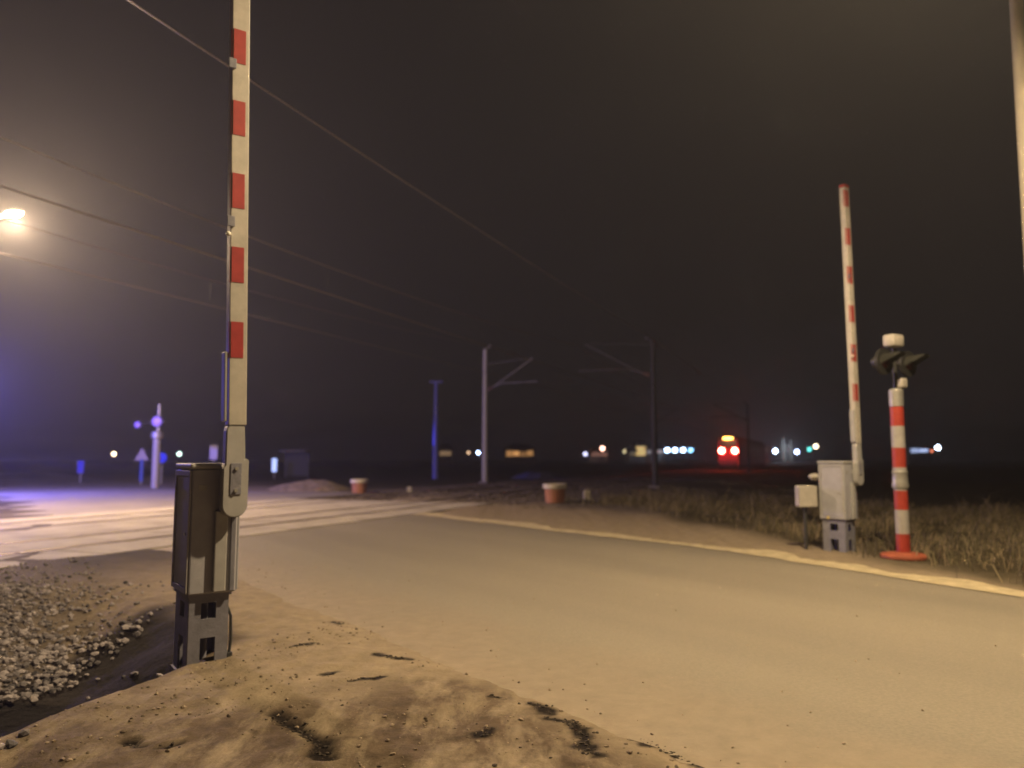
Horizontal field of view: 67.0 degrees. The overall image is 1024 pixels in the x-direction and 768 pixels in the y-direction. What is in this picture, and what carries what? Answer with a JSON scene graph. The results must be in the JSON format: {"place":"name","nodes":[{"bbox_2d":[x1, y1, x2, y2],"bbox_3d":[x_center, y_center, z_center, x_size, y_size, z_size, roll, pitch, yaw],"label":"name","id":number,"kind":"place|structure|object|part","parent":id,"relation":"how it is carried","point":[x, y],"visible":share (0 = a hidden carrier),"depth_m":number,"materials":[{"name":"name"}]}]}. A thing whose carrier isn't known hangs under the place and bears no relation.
{"place":"outdoors","nodes":[
{"label":"outdoors","id":0,"kind":"place"},
{"bbox_2d":[0,557,175,749],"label":"ballast gravel","id":1,"kind":"structure","parent":0,"point":[46,655],"depth_m":7.19,"materials":[{"name":"grey gravel"}]},
{"bbox_2d":[0,486,362,514],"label":"side pavement","id":2,"kind":"structure","parent":0,"point":[58,501],"depth_m":30.14,"materials":[{"name":"concrete"}]},
{"bbox_2d":[0,208,23,217],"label":"street lamp","id":3,"kind":"object","parent":2,"relation":"on","point":[14,212],"visible":1,"depth_m":22.48,"materials":[{"name":"glass"}]},
{"bbox_2d":[0,218,754,434],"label":"messenger wire","id":4,"kind":"object","parent":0,"point":[278,298],"visible":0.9,"depth_m":24.68,"materials":[{"name":"black metal"}]},
{"bbox_2d":[0,253,756,440],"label":"contact wire","id":5,"kind":"object","parent":4,"relation":"hanging from","point":[275,321],"visible":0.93,"depth_m":24.58,"materials":[{"name":"black metal"}]},
{"bbox_2d":[0,137,764,433],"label":"messenger wire","id":6,"kind":"object","parent":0,"point":[295,254],"visible":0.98,"depth_m":19.39,"materials":[{"name":"black metal"}]},
{"bbox_2d":[0,185,777,441],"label":"contact wire","id":7,"kind":"object","parent":6,"relation":"hanging from","point":[278,277],"visible":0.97,"depth_m":18.65,"materials":[{"name":"black metal"}]},
{"bbox_2d":[0,473,1023,767],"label":"road","id":8,"kind":"structure","parent":0,"point":[624,619],"depth_m":6.65,"materials":[{"name":"grey asphalt"}]},
{"bbox_2d":[0,498,492,567],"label":"crossing panels","id":9,"kind":"object","parent":8,"relation":"on","point":[106,526],"visible":0.74,"depth_m":17.81,"materials":[{"name":"concrete"}]},
{"bbox_2d":[245,529,996,763],"bbox_3d":[2.187,2.232,7.567,6.296,0.023,33.920,4,-7,-36],"label":"road grit","id":10,"kind":"object","parent":8,"relation":"on","point":[843,743],"visible":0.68,"depth_m":6.04,"materials":[{"name":"brown gravel"}]},
{"bbox_2d":[0,460,1023,767],"bbox_3d":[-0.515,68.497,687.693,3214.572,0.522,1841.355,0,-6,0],"label":"ground","id":11,"kind":"structure","parent":0,"point":[396,688],"depth_m":6.22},
{"bbox_2d":[77,461,83,481],"bbox_3d":[-27.740,5.678,49.709,0.420,1.508,0.110,0,-6,0],"label":"road sign","id":12,"kind":"object","parent":11,"relation":"on","point":[80,467],"visible":0.94,"depth_m":49.68,"materials":[{"name":"metal"}]},
{"bbox_2d":[135,448,148,484],"bbox_3d":[-21.683,4.864,45.282,0.850,2.274,0.220,0,-6,0],"label":"road sign","id":13,"kind":"object","parent":11,"relation":"on","point":[141,456],"visible":0.87,"depth_m":45.26,"materials":[{"name":"metal"}]},
{"bbox_2d":[134,404,164,487],"bbox_3d":[-18.921,3.249,40.174,1.520,4.400,0.600,0,-6,0],"label":"crossing signal","id":14,"kind":"object","parent":11,"relation":"on","point":[157,421],"visible":0.98,"depth_m":40.02,"materials":[{"name":"white paint"}]},
{"bbox_2d":[160,453,166,483],"bbox_3d":[-21.199,5.151,46.746,0.620,1.984,0.110,0,-6,0],"label":"road sign","id":15,"kind":"object","parent":11,"relation":"on","point":[163,457],"visible":0.62,"depth_m":46.75,"materials":[{"name":"metal"}]},
{"bbox_2d":[169,0,249,671],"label":"barrier machine","id":16,"kind":"object","parent":11,"relation":"on","point":[210,502],"visible":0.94,"depth_m":5.76,"materials":[{"name":"grey paint"}]},
{"bbox_3d":[-2.487,1.094,5.804,0.021,0.795,0.377,4,-7,-36],"label":"door","id":17,"kind":"part","parent":16,"relation":"part of","materials":[{"name":"grey paint"}]},
{"bbox_2d":[210,445,217,462],"bbox_3d":[-17.677,4.834,45.772,0.450,2.428,0.110,0,-6,0],"label":"road sign","id":18,"kind":"object","parent":11,"relation":"on","point":[213,451],"visible":0.88,"depth_m":45.80,"materials":[{"name":"metal"}]},
{"bbox_2d":[272,458,276,478],"bbox_3d":[-17.732,6.378,57.679,0.360,1.656,0.110,0,-6,0],"label":"road sign","id":19,"kind":"object","parent":11,"relation":"on","point":[274,465],"visible":0.93,"depth_m":57.65,"materials":[{"name":"metal"}]},
{"bbox_2d":[279,450,310,478],"bbox_3d":[-16.767,6.258,59.675,2.000,2.280,1.600,0,-6,0],"label":"shelter","id":20,"kind":"object","parent":11,"relation":"on","point":[296,464],"visible":0.94,"depth_m":60.27,"materials":[{"name":"grey"}]},
{"bbox_2d":[267,479,351,491],"bbox_3d":[-10.000,5.016,38.194,4.400,0.601,3.200,0,-6,0],"label":"earth heap","id":21,"kind":"object","parent":11,"relation":"on","point":[310,485],"visible":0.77,"depth_m":37.24,"materials":[{"name":"soil"}]},
{"bbox_2d":[8,621,678,767],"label":"verge grit","id":22,"kind":"object","parent":11,"relation":"on","point":[295,727],"visible":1,"depth_m":4.46,"materials":[{"name":"beige gravel"}]},
{"bbox_2d":[22,621,693,767],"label":"soil clods","id":23,"kind":"object","parent":11,"relation":"on","point":[486,733],"visible":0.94,"depth_m":4.17,"materials":[{"name":"brown soil"}]},
{"bbox_2d":[350,479,368,492],"bbox_3d":[-6.854,4.584,34.719,0.810,0.615,0.810,0,-6,0],"label":"planter tub","id":24,"kind":"object","parent":11,"relation":"on","point":[359,485],"visible":0.94,"depth_m":34.43,"materials":[{"name":"ceramic"}]},
{"bbox_2d":[0,464,785,554],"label":"railway tracks","id":25,"kind":"object","parent":11,"relation":"on","point":[350,508],"visible":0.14,"depth_m":26.36,"materials":[{"name":"metal"}]},
{"bbox_2d":[717,435,765,469],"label":"train","id":26,"kind":"object","parent":25,"relation":"on","point":[731,451],"visible":1,"depth_m":104.03,"materials":[{"name":"red paint"}]},
{"bbox_2d":[430,379,442,478],"bbox_3d":[-5.900,3.492,59.742,0.954,7.800,0.479,2,-6,-22],"label":"utility pole","id":27,"kind":"object","parent":11,"relation":"on","point":[435,453],"visible":0.94,"depth_m":59.56,"materials":[{"name":"metal"}]},
{"bbox_2d":[438,444,454,463],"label":"house","id":28,"kind":"structure","parent":11,"relation":"on","point":[446,453],"depth_m":248.88,"materials":[{"name":"black"}]},
{"bbox_2d":[440,451,450,455],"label":"lit window","id":29,"kind":"structure","parent":28,"relation":"in","point":[442,453],"depth_m":248.96,"materials":[{"name":"beige glass"}]},
{"bbox_2d":[284,477,696,504],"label":"track ballast","id":30,"kind":"structure","parent":11,"relation":"on","point":[540,498],"depth_m":37.14,"materials":[{"name":"grey gravel"}]},
{"bbox_2d":[479,344,537,483],"bbox_3d":[-0.207,1.837,48.528,3.870,8.927,0.600,-2,-6,22],"label":"catenary mast","id":31,"kind":"object","parent":11,"relation":"on","point":[484,449],"visible":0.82,"depth_m":48.91,"materials":[{"name":"metal"}]},
{"bbox_2d":[503,444,535,463],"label":"house","id":32,"kind":"structure","parent":11,"relation":"on","point":[519,453],"depth_m":258.80,"materials":[{"name":"black"}]},
{"bbox_2d":[506,451,512,456],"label":"lit window","id":33,"kind":"structure","parent":32,"relation":"in","point":[508,453],"depth_m":258.88,"materials":[{"name":"orange glass"}]},
{"bbox_2d":[513,451,518,455],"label":"lit window","id":34,"kind":"structure","parent":32,"relation":"in","point":[515,453],"depth_m":258.88,"materials":[{"name":"orange glass"}]},
{"bbox_2d":[520,452,525,456],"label":"lit window","id":35,"kind":"structure","parent":32,"relation":"in","point":[522,454],"depth_m":258.88,"materials":[{"name":"orange glass"}]},
{"bbox_2d":[527,451,532,455],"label":"lit window","id":36,"kind":"structure","parent":32,"relation":"in","point":[529,453],"depth_m":258.88,"materials":[{"name":"orange glass"}]},
{"bbox_2d":[511,471,567,478],"bbox_3d":[2.200,7.244,61.588,4.800,0.687,4.000,0,-6,0],"label":"dark earth heap","id":37,"kind":"object","parent":11,"relation":"on","point":[538,475],"visible":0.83,"depth_m":60.27,"materials":[{"name":"soil"}]},
{"bbox_2d":[543,483,566,502],"bbox_3d":[1.462,3.708,26.265,0.834,0.633,0.834,0,-6,0],"label":"planter tub","id":38,"kind":"object","parent":11,"relation":"on","point":[554,492],"visible":1,"depth_m":25.97,"materials":[{"name":"plastic"}]},
{"bbox_2d":[583,490,590,499],"bbox_3d":[2.751,4.131,28.333,0.250,0.470,0.250,0,-6,0],"label":"marker stone","id":39,"kind":"object","parent":11,"relation":"on","point":[586,493],"visible":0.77,"depth_m":28.22,"materials":[{"name":"stone"}]},
{"bbox_2d":[587,447,609,462],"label":"house","id":40,"kind":"structure","parent":11,"relation":"on","point":[594,454],"depth_m":308.57,"materials":[{"name":"black"}]},
{"bbox_2d":[592,452,598,456],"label":"lit window","id":41,"kind":"structure","parent":40,"relation":"in","point":[594,454],"depth_m":308.63,"materials":[{"name":"red glass"}]},
{"bbox_2d":[579,336,661,487],"bbox_3d":[5.702,1.533,41.263,4.380,8.127,0.600,-2,-6,22],"label":"catenary mast","id":42,"kind":"object","parent":11,"relation":"on","point":[654,442],"visible":0.82,"depth_m":40.54,"materials":[{"name":"grey metal"}]},
{"bbox_2d":[128,0,792,433],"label":"feeder wire","id":43,"kind":"object","parent":42,"relation":"attached to","point":[366,156],"visible":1,"depth_m":14.79,"materials":[{"name":"black metal"}]},
{"bbox_2d":[624,447,637,462],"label":"house","id":44,"kind":"structure","parent":11,"relation":"on","point":[630,454],"depth_m":298.65,"materials":[{"name":"black"}]},
{"bbox_2d":[630,441,648,462],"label":"house","id":45,"kind":"structure","parent":11,"relation":"on","point":[640,447],"depth_m":298.75,"materials":[{"name":"beige"}]},
{"bbox_2d":[636,446,645,455],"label":"lit window","id":46,"kind":"structure","parent":45,"relation":"in","point":[641,451],"depth_m":298.84,"materials":[{"name":"beige glass"}]},
{"bbox_2d":[645,444,665,462],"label":"house","id":47,"kind":"structure","parent":11,"relation":"on","point":[661,453],"depth_m":298.68,"materials":[{"name":"beige"}]},
{"bbox_2d":[650,402,680,471],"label":"catenary mast","id":48,"kind":"object","parent":11,"relation":"on","point":[651,429],"visible":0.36,"depth_m":94.92,"materials":[{"name":"grey metal"}]},
{"bbox_2d":[524,479,936,508],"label":"verge grass","id":49,"kind":"structure","parent":11,"relation":"on","point":[684,489],"depth_m":30.47,"materials":[{"name":"brown plant"}]},
{"bbox_2d":[713,401,751,472],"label":"catenary mast","id":50,"kind":"object","parent":11,"relation":"on","point":[748,454],"visible":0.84,"depth_m":86.60,"materials":[{"name":"grey metal"}]},
{"bbox_2d":[765,445,770,462],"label":"house","id":51,"kind":"structure","parent":11,"relation":"on","point":[768,455],"depth_m":268.89,"materials":[{"name":"beige"}]},
{"bbox_2d":[781,436,786,462],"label":"cypress tree","id":52,"kind":"object","parent":11,"relation":"on","point":[783,454],"visible":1,"depth_m":283.75,"materials":[{"name":"grey plant"}]},
{"bbox_2d":[789,439,792,462],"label":"cypress tree","id":53,"kind":"object","parent":11,"relation":"on","point":[790,454],"visible":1,"depth_m":283.64,"materials":[{"name":"grey plant"}]},
{"bbox_2d":[795,485,817,548],"bbox_3d":[4.925,2.281,12.935,0.330,1.160,0.170,1,-6,-11],"label":"junction box","id":54,"kind":"object","parent":11,"relation":"on","point":[805,496],"visible":0.95,"depth_m":12.90,"materials":[{"name":"white paint"}]},
{"bbox_2d":[598,482,1023,586],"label":"dry grass","id":55,"kind":"structure","parent":11,"relation":"on","point":[707,504],"depth_m":17.68,"materials":[{"name":"brown plant"}]},
{"bbox_2d":[808,184,863,551],"bbox_3d":[5.364,-0.075,12.990,0.425,6.560,0.820,4,-7,-36],"label":"barrier machine","id":56,"kind":"object","parent":11,"relation":"on","point":[839,481],"visible":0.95,"depth_m":12.71,"materials":[{"name":"grey paint"}]},
{"bbox_3d":[5.237,1.764,12.703,0.021,0.795,0.377,4,-7,-36],"label":"door","id":57,"kind":"part","parent":56,"relation":"part of","materials":[{"name":"grey paint"}]},
{"bbox_2d":[871,334,929,560],"bbox_3d":[5.933,1.016,11.853,1.000,3.580,0.670,3,-6,-30],"label":"crossing signal","id":58,"kind":"object","parent":11,"relation":"on","point":[884,361],"visible":1,"depth_m":11.78,"materials":[{"name":"red metal"}]},
{"bbox_2d":[906,448,930,463],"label":"house","id":59,"kind":"structure","parent":11,"relation":"on","point":[917,455],"depth_m":253.95,"materials":[{"name":"black"}]},
{"bbox_2d":[911,448,918,452],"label":"lit window","id":60,"kind":"structure","parent":59,"relation":"in","point":[913,450],"depth_m":253.99,"materials":[{"name":"blue glass"}]},
{"bbox_2d":[1009,0,1023,254],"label":"street lamp","id":61,"kind":"object","parent":11,"relation":"on","point":[1017,20],"visible":1,"depth_m":10.24,"materials":[{"name":"metal"}]},
{"bbox_2d":[0,0,1023,459],"label":"sky","id":62,"kind":"structure","parent":0,"point":[678,166],"materials":[{"name":"black"}]},
{"bbox_2d":[362,507,1023,596],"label":"shoulder","id":63,"kind":"object","parent":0,"point":[961,583],"visible":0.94,"depth_m":11.42}
]}

